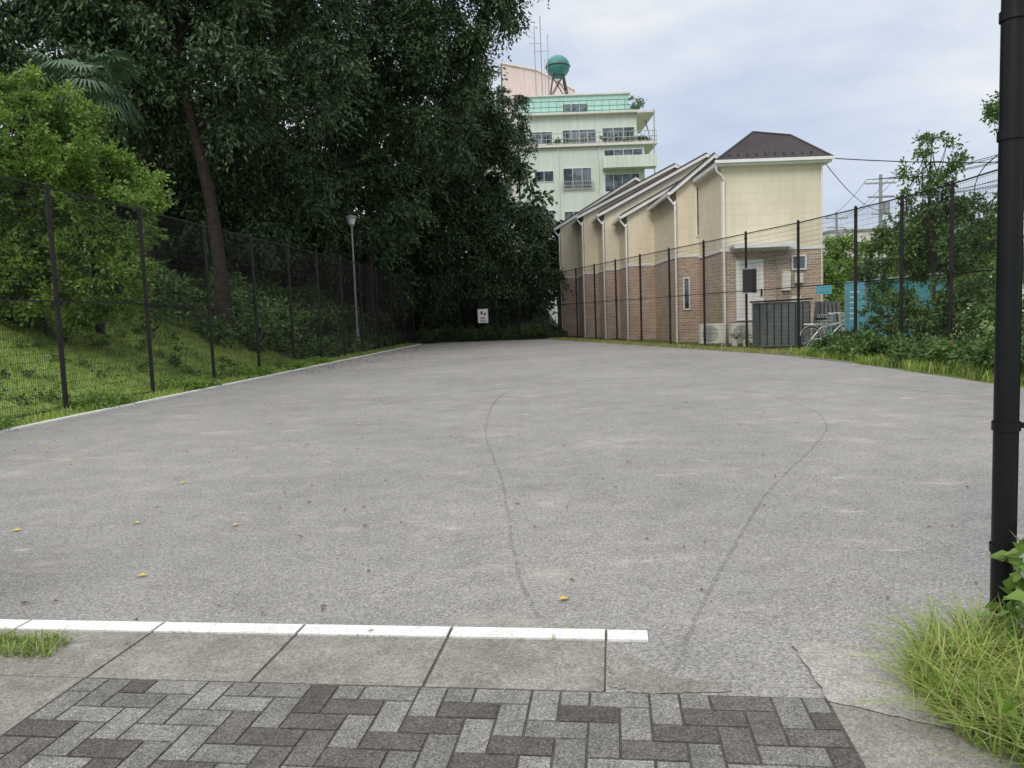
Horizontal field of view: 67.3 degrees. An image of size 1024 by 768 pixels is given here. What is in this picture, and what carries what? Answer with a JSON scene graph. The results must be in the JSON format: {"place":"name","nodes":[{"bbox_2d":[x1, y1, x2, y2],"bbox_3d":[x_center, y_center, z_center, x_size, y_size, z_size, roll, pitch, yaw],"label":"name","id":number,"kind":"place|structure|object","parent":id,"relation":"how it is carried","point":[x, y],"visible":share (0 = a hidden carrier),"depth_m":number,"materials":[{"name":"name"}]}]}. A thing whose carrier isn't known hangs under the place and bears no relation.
{"place":"outdoors","nodes":[
{"label":"outdoors","id":0,"kind":"place"},
{"bbox_2d":[0,265,648,429],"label":"hill","id":1,"kind":"structure","parent":0,"point":[554,327],"depth_m":20.82,"materials":[{"name":"plant"}]},
{"bbox_2d":[10,49,152,334],"bbox_3d":[-12.217,-5.452,22.289,3.951,8.387,4.012,-2,5,0],"label":"windmill palm","id":2,"kind":"object","parent":1,"relation":"on","point":[109,62],"visible":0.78,"depth_m":21.78,"materials":[{"name":"green plant"}]},
{"bbox_2d":[0,58,178,340],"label":"broadleaf shrub tree","id":3,"kind":"object","parent":1,"relation":"on","point":[42,161],"visible":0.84,"depth_m":19.72,"materials":[{"name":"green plant"}]},
{"bbox_2d":[0,316,237,404],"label":"lawn weeds","id":4,"kind":"object","parent":1,"relation":"on","point":[52,395],"visible":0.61,"depth_m":20.39,"materials":[{"name":"green plant"}]},
{"bbox_2d":[0,354,330,429],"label":"verge weeds","id":5,"kind":"object","parent":1,"relation":"on","point":[105,399],"visible":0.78,"depth_m":18.97,"materials":[{"name":"green plant"}]},
{"bbox_2d":[0,0,343,297],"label":"broadleaf tree","id":6,"kind":"object","parent":1,"relation":"on","point":[226,193],"visible":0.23,"depth_m":35.01,"materials":[{"name":"green plant"}]},
{"bbox_2d":[0,0,396,331],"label":"broadleaf tree","id":7,"kind":"object","parent":1,"relation":"on","point":[161,53],"visible":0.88,"depth_m":29.14,"materials":[{"name":"green plant"}]},
{"bbox_2d":[10,246,396,357],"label":"understory shrubs","id":8,"kind":"object","parent":1,"relation":"on","point":[200,295],"visible":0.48,"depth_m":30.36,"materials":[{"name":"green plant"}]},
{"bbox_2d":[2,342,418,426],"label":"verge grass","id":9,"kind":"structure","parent":1,"relation":"on","point":[46,414],"depth_m":17.55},
{"bbox_2d":[344,215,359,342],"bbox_3d":[-7.910,-5.045,38.681,0.677,6.830,0.677,-2,5,0],"label":"street lamp","id":10,"kind":"object","parent":1,"relation":"on","point":[351,219],"visible":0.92,"depth_m":38.52,"materials":[{"name":"metal"}]},
{"bbox_2d":[203,33,512,319],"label":"broadleaf tree","id":11,"kind":"object","parent":1,"relation":"on","point":[294,138],"visible":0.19,"depth_m":48.33,"materials":[{"name":"green plant"}]},
{"bbox_2d":[222,0,549,332],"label":"broadleaf tree","id":12,"kind":"object","parent":1,"relation":"on","point":[414,53],"visible":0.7,"depth_m":39.99,"materials":[{"name":"green plant"}]},
{"bbox_2d":[295,320,567,359],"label":"fence undergrowth","id":13,"kind":"object","parent":1,"relation":"on","point":[545,331],"visible":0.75,"depth_m":50.63,"materials":[{"name":"green plant"}]},
{"bbox_2d":[0,0,1000,257],"label":"sky","id":14,"kind":"structure","parent":0,"point":[849,79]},
{"bbox_2d":[0,339,1023,764],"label":"asphalt court","id":15,"kind":"object","parent":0,"point":[768,563],"visible":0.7,"depth_m":6.42,"materials":[{"name":"asphalt"}]},
{"bbox_2d":[0,344,420,432],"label":"kerb","id":16,"kind":"structure","parent":15,"relation":"on","point":[71,416],"depth_m":16.67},
{"bbox_2d":[13,403,567,598],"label":"fallen yellow leaves","id":17,"kind":"object","parent":15,"relation":"on","point":[562,597],"visible":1,"depth_m":6.00,"materials":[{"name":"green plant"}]},
{"bbox_2d":[20,338,979,641],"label":"fallen brown leaves","id":18,"kind":"object","parent":15,"relation":"on","point":[450,436],"visible":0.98,"depth_m":12.00,"materials":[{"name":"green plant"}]},
{"bbox_2d":[609,649,731,693],"bbox_3d":[0.603,1.241,3.230,0.597,0.001,0.323,2,6,39],"label":"concrete patch","id":19,"kind":"object","parent":15,"relation":"on","point":[631,673],"visible":1,"depth_m":3.21,"materials":[{"name":"concrete"}]},
{"bbox_2d":[791,640,1011,741],"bbox_3d":[1.553,1.212,3.107,0.933,0.001,0.548,1,6,34],"label":"concrete patch","id":20,"kind":"object","parent":15,"relation":"on","point":[836,684],"visible":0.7,"depth_m":3.14,"materials":[{"name":"concrete"}]},
{"bbox_2d":[0,619,1023,767],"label":"paved entrance","id":21,"kind":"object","parent":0,"point":[100,694],"visible":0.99,"depth_m":3.04,"materials":[{"name":"concrete"}]},
{"bbox_2d":[0,625,80,657],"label":"kerb weeds","id":22,"kind":"object","parent":21,"relation":"on","point":[25,650],"visible":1,"depth_m":3.79,"materials":[{"name":"green plant"}]},
{"bbox_2d":[170,619,573,639],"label":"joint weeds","id":23,"kind":"object","parent":21,"relation":"on","point":[386,624],"visible":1,"depth_m":3.79,"materials":[{"name":"green plant"}]},
{"bbox_2d":[530,132,551,143],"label":"window glass","id":24,"kind":"object","parent":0,"point":[547,134],"visible":0.57,"depth_m":84.91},
{"bbox_2d":[535,171,552,181],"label":"window glass","id":25,"kind":"object","parent":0,"point":[547,176],"visible":0.71,"depth_m":83.33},
{"bbox_2d":[563,129,595,143],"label":"window glass","id":26,"kind":"object","parent":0,"point":[574,132],"visible":0.57,"depth_m":84.91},
{"bbox_2d":[620,315,1023,387],"bbox_3d":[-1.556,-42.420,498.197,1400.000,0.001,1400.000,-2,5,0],"label":"ground","id":27,"kind":"structure","parent":0,"point":[931,373],"depth_m":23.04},
{"bbox_2d":[0,175,414,418],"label":"fence","id":28,"kind":"object","parent":27,"relation":"on","point":[55,282],"visible":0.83,"depth_m":19.41,"materials":[{"name":"metal"}]},
{"bbox_2d":[0,1,564,331],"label":"background trees","id":29,"kind":"object","parent":27,"relation":"on","point":[195,254],"visible":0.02,"depth_m":52.78,"materials":[{"name":"green plant"}]},
{"bbox_2d":[379,74,572,334],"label":"broadleaf tree","id":30,"kind":"object","parent":27,"relation":"on","point":[486,240],"visible":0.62,"depth_m":52.34,"materials":[{"name":"green plant"}]},
{"bbox_2d":[413,271,560,341],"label":"fence","id":31,"kind":"object","parent":27,"relation":"on","point":[487,307],"visible":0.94,"depth_m":49.95,"materials":[{"name":"metal"}]},
{"bbox_2d":[478,309,487,322],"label":"notice sign","id":32,"kind":"object","parent":31,"relation":"attached to","point":[482,315],"visible":1,"depth_m":49.90,"materials":[{"name":"white plastic"}]},
{"bbox_2d":[484,114,519,261],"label":"wing","id":33,"kind":"structure","parent":27,"relation":"on","point":[514,192],"depth_m":88.33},
{"bbox_2d":[502,64,573,145],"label":"gable block","id":34,"kind":"structure","parent":27,"relation":"on","point":[520,81],"depth_m":97.05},
{"bbox_2d":[500,61,574,121],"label":"coping","id":35,"kind":"object","parent":34,"relation":"on","point":[530,68],"visible":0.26,"depth_m":96.75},
{"bbox_2d":[519,145,644,322],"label":"block","id":36,"kind":"structure","parent":27,"relation":"on","point":[569,157],"depth_m":83.33,"materials":[{"name":"paint"}]},
{"bbox_2d":[544,210,554,221],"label":"window glass","id":37,"kind":"object","parent":36,"relation":"in","point":[551,213],"visible":0.21,"depth_m":83.69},
{"bbox_2d":[522,147,599,221],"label":"facade pipes","id":38,"kind":"object","parent":36,"relation":"attached to","point":[559,179],"visible":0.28,"depth_m":83.30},
{"bbox_2d":[565,211,578,219],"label":"window glass","id":39,"kind":"object","parent":36,"relation":"in","point":[568,215],"visible":0.21,"depth_m":83.69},
{"bbox_2d":[563,167,591,189],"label":"window frame","id":40,"kind":"object","parent":36,"relation":"attached to","point":[572,175],"visible":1,"depth_m":83.32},
{"bbox_2d":[563,168,590,188],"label":"window glass","id":41,"kind":"object","parent":40,"relation":"in","point":[581,174],"visible":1,"depth_m":83.34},
{"bbox_2d":[562,180,593,188],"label":"railing","id":42,"kind":"object","parent":36,"relation":"attached to","point":[581,185],"visible":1,"depth_m":83.17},
{"bbox_2d":[522,113,636,145],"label":"building wall","id":43,"kind":"structure","parent":36,"relation":"on","point":[559,124],"depth_m":84.82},
{"bbox_2d":[562,129,595,143],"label":"window frame","id":44,"kind":"object","parent":43,"relation":"attached to","point":[577,129],"visible":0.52,"depth_m":84.84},
{"bbox_2d":[602,126,634,142],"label":"window frame","id":45,"kind":"object","parent":43,"relation":"attached to","point":[618,127],"visible":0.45,"depth_m":84.83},
{"bbox_2d":[602,127,633,142],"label":"window glass","id":46,"kind":"object","parent":45,"relation":"in","point":[629,130],"visible":0.36,"depth_m":84.90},
{"bbox_2d":[518,92,657,153],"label":"slabs","id":47,"kind":"structure","parent":36,"relation":"on","point":[644,116],"depth_m":84.15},
{"bbox_2d":[529,16,549,94],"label":"rooftop antennas","id":48,"kind":"object","parent":47,"relation":"on","point":[534,51],"visible":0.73,"depth_m":87.99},
{"bbox_2d":[544,55,569,94],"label":"rooftop water tank","id":49,"kind":"object","parent":47,"relation":"on","point":[557,67],"visible":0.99,"depth_m":86.46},
{"bbox_2d":[520,94,628,113],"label":"penthouse","id":50,"kind":"object","parent":47,"relation":"on","point":[591,104],"visible":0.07,"depth_m":86.09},
{"bbox_2d":[563,104,587,111],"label":"window glass","id":51,"kind":"object","parent":50,"relation":"in","point":[574,109],"visible":0.64,"depth_m":86.11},
{"bbox_2d":[518,98,639,112],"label":"railing","id":52,"kind":"object","parent":47,"relation":"on","point":[571,106],"visible":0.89,"depth_m":84.15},
{"bbox_2d":[526,132,651,144],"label":"balcony plants","id":53,"kind":"object","parent":47,"relation":"on","point":[605,139],"visible":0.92,"depth_m":83.14,"materials":[{"name":"green plant"}]},
{"bbox_2d":[525,130,656,144],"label":"railing","id":54,"kind":"object","parent":47,"relation":"on","point":[599,137],"visible":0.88,"depth_m":82.69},
{"bbox_2d":[628,95,646,109],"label":"roof plants","id":55,"kind":"object","parent":47,"relation":"on","point":[637,102],"visible":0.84,"depth_m":85.56,"materials":[{"name":"green plant"}]},
{"bbox_2d":[604,173,639,183],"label":"window frame","id":56,"kind":"object","parent":36,"relation":"attached to","point":[624,173],"visible":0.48,"depth_m":83.31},
{"bbox_2d":[605,174,638,191],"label":"window glass","id":57,"kind":"object","parent":56,"relation":"in","point":[610,184],"visible":0.43,"depth_m":83.39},
{"bbox_2d":[604,148,642,155],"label":"window frame","id":58,"kind":"object","parent":36,"relation":"attached to","point":[623,150],"visible":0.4,"depth_m":83.07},
{"bbox_2d":[604,149,641,155],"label":"window glass","id":59,"kind":"object","parent":58,"relation":"in","point":[626,152],"visible":0.36,"depth_m":83.13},
{"bbox_2d":[602,154,656,194],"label":"balcony","id":60,"kind":"structure","parent":36,"relation":"attached to","point":[638,161],"depth_m":81.88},
{"bbox_2d":[645,109,654,172],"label":"posts","id":61,"kind":"object","parent":60,"relation":"on","point":[654,131],"visible":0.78,"depth_m":82.65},
{"bbox_2d":[547,337,807,354],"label":"verge grass","id":62,"kind":"structure","parent":27,"relation":"on","point":[775,351],"depth_m":31.26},
{"bbox_2d":[554,163,822,344],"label":"downpipes","id":63,"kind":"object","parent":27,"relation":"on","point":[723,212],"visible":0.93,"depth_m":36.17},
{"bbox_2d":[557,249,820,344],"bbox_3d":[8.620,-4.803,45.632,10.220,4.000,26.300,-2,5,0],"label":"brick base","id":64,"kind":"object","parent":27,"relation":"on","point":[634,315],"visible":0.54,"depth_m":37.23,"materials":[{"name":"brick"}]},
{"bbox_2d":[683,277,689,309],"bbox_3d":[8.249,-4.269,36.341,0.320,1.520,0.058,-2,5,0],"label":"window frame","id":65,"kind":"object","parent":64,"relation":"attached to","point":[683,294],"visible":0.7,"depth_m":36.32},
{"bbox_2d":[684,279,688,308],"bbox_3d":[8.249,-4.271,36.356,0.200,1.400,0.028,-2,5,0],"label":"window glass","id":66,"kind":"object","parent":65,"relation":"in","point":[686,282],"visible":0.71,"depth_m":36.33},
{"bbox_2d":[550,153,834,277],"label":"trim","id":67,"kind":"structure","parent":64,"relation":"on","point":[710,169],"depth_m":36.19,"materials":[{"name":"paint"}]},
{"bbox_2d":[556,180,638,276],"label":"wall","id":68,"kind":"structure","parent":67,"relation":"on","point":[568,247],"depth_m":52.99,"materials":[{"name":"beige"}]},
{"bbox_2d":[577,167,676,275],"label":"wall","id":69,"kind":"structure","parent":67,"relation":"on","point":[590,233],"depth_m":48.41,"materials":[{"name":"beige"}]},
{"bbox_2d":[555,152,716,227],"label":"roofs","id":70,"kind":"structure","parent":67,"relation":"on","point":[678,182],"depth_m":44.50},
{"bbox_2d":[619,196,660,267],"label":"wall","id":71,"kind":"structure","parent":67,"relation":"on","point":[639,222],"depth_m":41.80,"materials":[{"name":"beige"}]},
{"bbox_2d":[597,157,706,270],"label":"wall","id":72,"kind":"structure","parent":67,"relation":"on","point":[611,242],"depth_m":44.96,"materials":[{"name":"beige"}]},
{"bbox_2d":[653,158,714,261],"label":"wall","id":73,"kind":"structure","parent":67,"relation":"on","point":[683,195],"depth_m":36.19,"materials":[{"name":"beige"}]},
{"bbox_2d":[698,163,822,255],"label":"wall front","id":74,"kind":"structure","parent":67,"relation":"on","point":[760,197],"depth_m":32.24,"materials":[{"name":"beige"}]},
{"bbox_2d":[695,186,698,236],"bbox_3d":[8.760,-8.078,36.026,0.320,2.320,0.058,-2,5,0],"label":"window frame","id":75,"kind":"object","parent":74,"relation":"attached to","point":[696,187],"visible":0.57,"depth_m":35.99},
{"bbox_2d":[697,188,698,234],"bbox_3d":[8.760,-8.079,36.041,0.200,2.200,0.028,-2,5,0],"label":"window glass","id":76,"kind":"object","parent":75,"relation":"in","point":[697,215],"visible":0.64,"depth_m":36.06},
{"bbox_2d":[729,241,796,247],"bbox_3d":[10.397,-5.739,31.905,2.600,0.190,0.805,-2,5,0],"label":"canopy","id":77,"kind":"object","parent":74,"relation":"attached to","point":[771,244],"visible":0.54,"depth_m":31.50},
{"bbox_2d":[692,133,829,178],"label":"hip roof","id":78,"kind":"structure","parent":67,"relation":"on","point":[760,144],"depth_m":32.89,"materials":[{"name":"tile"}]},
{"bbox_2d":[728,151,811,155],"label":"snow guards","id":79,"kind":"object","parent":78,"relation":"on","point":[738,154],"visible":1,"depth_m":32.16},
{"bbox_2d":[715,131,833,159],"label":"hip caps","id":80,"kind":"object","parent":78,"relation":"on","point":[741,140],"visible":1,"depth_m":33.48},
{"bbox_2d":[736,259,763,320],"bbox_3d":[10.036,-3.967,32.467,1.150,2.550,0.035,-2,5,0],"label":"door","id":81,"kind":"structure","parent":64,"relation":"attached to","point":[742,318],"depth_m":32.44,"materials":[{"name":"white plastic"}]},
{"bbox_2d":[739,263,759,315],"bbox_3d":[10.021,-3.989,32.436,0.880,2.200,0.018,-2,5,0],"label":"door panel","id":82,"kind":"structure","parent":81,"relation":"attached to","point":[741,303],"depth_m":32.43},
{"bbox_2d":[776,252,785,301],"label":"meter pipes","id":83,"kind":"object","parent":64,"relation":"attached to","point":[776,289],"visible":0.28,"depth_m":32.42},
{"bbox_2d":[781,271,802,301],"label":"meter boxes","id":84,"kind":"object","parent":64,"relation":"attached to","point":[786,279],"visible":0.69,"depth_m":32.30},
{"bbox_2d":[791,255,806,269],"bbox_3d":[12.071,-5.113,32.364,0.620,0.620,0.058,-2,5,0],"label":"vent frame","id":85,"kind":"object","parent":64,"relation":"attached to","point":[792,256],"visible":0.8,"depth_m":32.35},
{"bbox_2d":[793,256,804,268],"bbox_3d":[12.071,-5.114,32.379,0.500,0.500,0.028,-2,5,0],"label":"vent glass","id":86,"kind":"object","parent":85,"relation":"in","point":[802,261],"visible":0.64,"depth_m":32.37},
{"bbox_2d":[560,339,854,362],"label":"kerb","id":87,"kind":"structure","parent":27,"relation":"on","point":[777,354],"depth_m":22.99,"materials":[{"name":"concrete"}]},
{"bbox_2d":[699,323,724,345],"bbox_3d":[8.281,-2.036,31.855,1.000,0.920,0.392,-2,5,0],"label":"air conditioner unit","id":88,"kind":"object","parent":27,"relation":"on","point":[712,333],"visible":0.77,"depth_m":31.68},
{"bbox_2d":[729,323,752,345],"bbox_3d":[9.283,-1.993,30.959,1.000,0.920,0.392,-2,5,0],"label":"air conditioner unit","id":89,"kind":"object","parent":27,"relation":"on","point":[737,329],"visible":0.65,"depth_m":30.78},
{"bbox_2d":[730,321,751,344],"bbox_3d":[10.079,-2.134,32.170,1.700,0.950,0.800,-2,5,0],"label":"step","id":90,"kind":"object","parent":27,"relation":"on","point":[741,322],"visible":0.07,"depth_m":31.81,"materials":[{"name":"concrete"}]},
{"bbox_2d":[728,333,754,347],"bbox_3d":[9.387,-1.813,30.177,1.774,0.711,0.694,-2,5,0],"label":"plant pot group","id":91,"kind":"object","parent":27,"relation":"on","point":[737,341],"visible":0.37,"depth_m":30.08,"materials":[{"name":"white plastic"}]},
{"bbox_2d":[750,298,812,347],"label":"storage shed","id":92,"kind":"structure","parent":27,"relation":"on","point":[781,319],"depth_m":29.00,"materials":[{"name":"grey metal"}]},
{"bbox_2d":[559,169,1023,359],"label":"fence","id":93,"kind":"object","parent":27,"relation":"on","point":[772,278],"visible":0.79,"depth_m":25.00,"materials":[{"name":"metal"}]},
{"bbox_2d":[742,268,756,293],"bbox_3d":[8.584,-3.727,27.798,0.520,0.900,0.030,-1,5,14],"label":"fence notice board","id":94,"kind":"object","parent":93,"relation":"attached to","point":[749,278],"visible":1,"depth_m":27.79,"materials":[{"name":"black plastic"}]},
{"bbox_2d":[816,285,831,294],"bbox_3d":[12.209,-2.711,30.140,0.600,2.300,0.085,-2,5,0],"label":"blue sign","id":95,"kind":"object","parent":93,"relation":"attached to","point":[828,289],"visible":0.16,"depth_m":30.01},
{"bbox_2d":[800,312,843,348],"bbox_3d":[10.674,-1.761,25.976,2.188,1.279,0.728,-3,5,-12],"label":"bicycle","id":96,"kind":"object","parent":27,"relation":"on","point":[818,329],"visible":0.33,"depth_m":25.87,"materials":[{"name":"silver metal"}]},
{"bbox_2d":[811,301,840,344],"bbox_3d":[11.689,-2.228,28.540,0.974,1.662,0.824,-2,5,0],"label":"tarpaulin covered box","id":97,"kind":"object","parent":27,"relation":"on","point":[818,309],"visible":0.4,"depth_m":28.24,"materials":[{"name":"black plastic"}]},
{"bbox_2d":[817,312,843,337],"bbox_3d":[11.556,-1.883,26.985,2.188,1.279,0.728,-4,6,-25],"label":"bicycle","id":98,"kind":"object","parent":27,"relation":"on","point":[831,320],"visible":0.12,"depth_m":26.69,"materials":[{"name":"black metal"}]},
{"bbox_2d":[825,212,847,267],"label":"utility pole","id":99,"kind":"object","parent":27,"relation":"on","point":[836,227],"visible":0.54,"depth_m":83.82,"materials":[{"name":"concrete"}]},
{"bbox_2d":[844,281,864,333],"bbox_3d":[10.929,-2.144,24.541,0.648,2.250,0.049,-2,5,0],"label":"blue banner board","id":100,"kind":"object","parent":27,"relation":"on","point":[851,302],"visible":0.54,"depth_m":24.49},
{"bbox_2d":[865,174,896,278],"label":"utility pole","id":101,"kind":"object","parent":27,"relation":"on","point":[885,206],"visible":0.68,"depth_m":58.98,"materials":[{"name":"concrete"}]},
{"bbox_2d":[826,154,997,216],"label":"overhead wires","id":102,"kind":"object","parent":101,"relation":"attached to","point":[995,162],"visible":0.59,"depth_m":48.22,"materials":[{"name":"black plastic"}]},
{"bbox_2d":[863,272,945,336],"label":"blue shed","id":103,"kind":"structure","parent":27,"relation":"on","point":[923,293],"depth_m":27.28,"materials":[{"name":"blue painted metal"}]},
{"bbox_2d":[804,278,1023,378],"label":"verge shrubs","id":104,"kind":"object","parent":27,"relation":"on","point":[927,348],"visible":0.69,"depth_m":19.64,"materials":[{"name":"green plant"}]},
{"bbox_2d":[846,190,996,329],"bbox_3d":[13.447,-3.511,24.893,4.917,5.326,2.731,-2,5,0],"label":"street tree","id":105,"kind":"object","parent":27,"relation":"on","point":[919,258],"visible":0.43,"depth_m":24.56,"materials":[{"name":"green plant"}]},
{"bbox_2d":[825,228,1023,319],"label":"distant trees","id":106,"kind":"object","parent":27,"relation":"on","point":[829,269],"visible":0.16,"depth_m":60.66,"materials":[{"name":"green plant"}]},
{"bbox_2d":[877,130,974,298],"bbox_3d":[12.908,-4.307,23.753,2.304,7.153,2.375,-5,6,-33],"label":"street tree","id":107,"kind":"object","parent":27,"relation":"on","point":[924,138],"visible":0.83,"depth_m":23.52,"materials":[{"name":"green plant"}]},
{"bbox_2d":[878,207,1023,288],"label":"street tree","id":108,"kind":"object","parent":27,"relation":"on","point":[958,277],"visible":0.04,"depth_m":29.39,"materials":[{"name":"green plant"}]},
{"bbox_2d":[928,90,1023,311],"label":"street tree","id":109,"kind":"object","parent":27,"relation":"on","point":[991,111],"visible":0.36,"depth_m":20.00,"materials":[{"name":"green plant"}]},
{"bbox_2d":[825,231,897,258],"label":"walls","id":110,"kind":"structure","parent":0,"point":[859,234],"depth_m":123.58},
{"bbox_2d":[825,227,899,233],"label":"parapet","id":111,"kind":"structure","parent":110,"relation":"on","point":[830,231],"depth_m":123.29,"materials":[{"name":"concrete"}]},
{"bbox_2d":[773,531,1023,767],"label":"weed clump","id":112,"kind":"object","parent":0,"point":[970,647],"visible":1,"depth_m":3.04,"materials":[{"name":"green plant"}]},
{"bbox_2d":[989,0,1023,632],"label":"gate post","id":113,"kind":"object","parent":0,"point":[1007,424],"visible":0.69,"depth_m":3.36,"materials":[{"name":"metal"}]}
]}

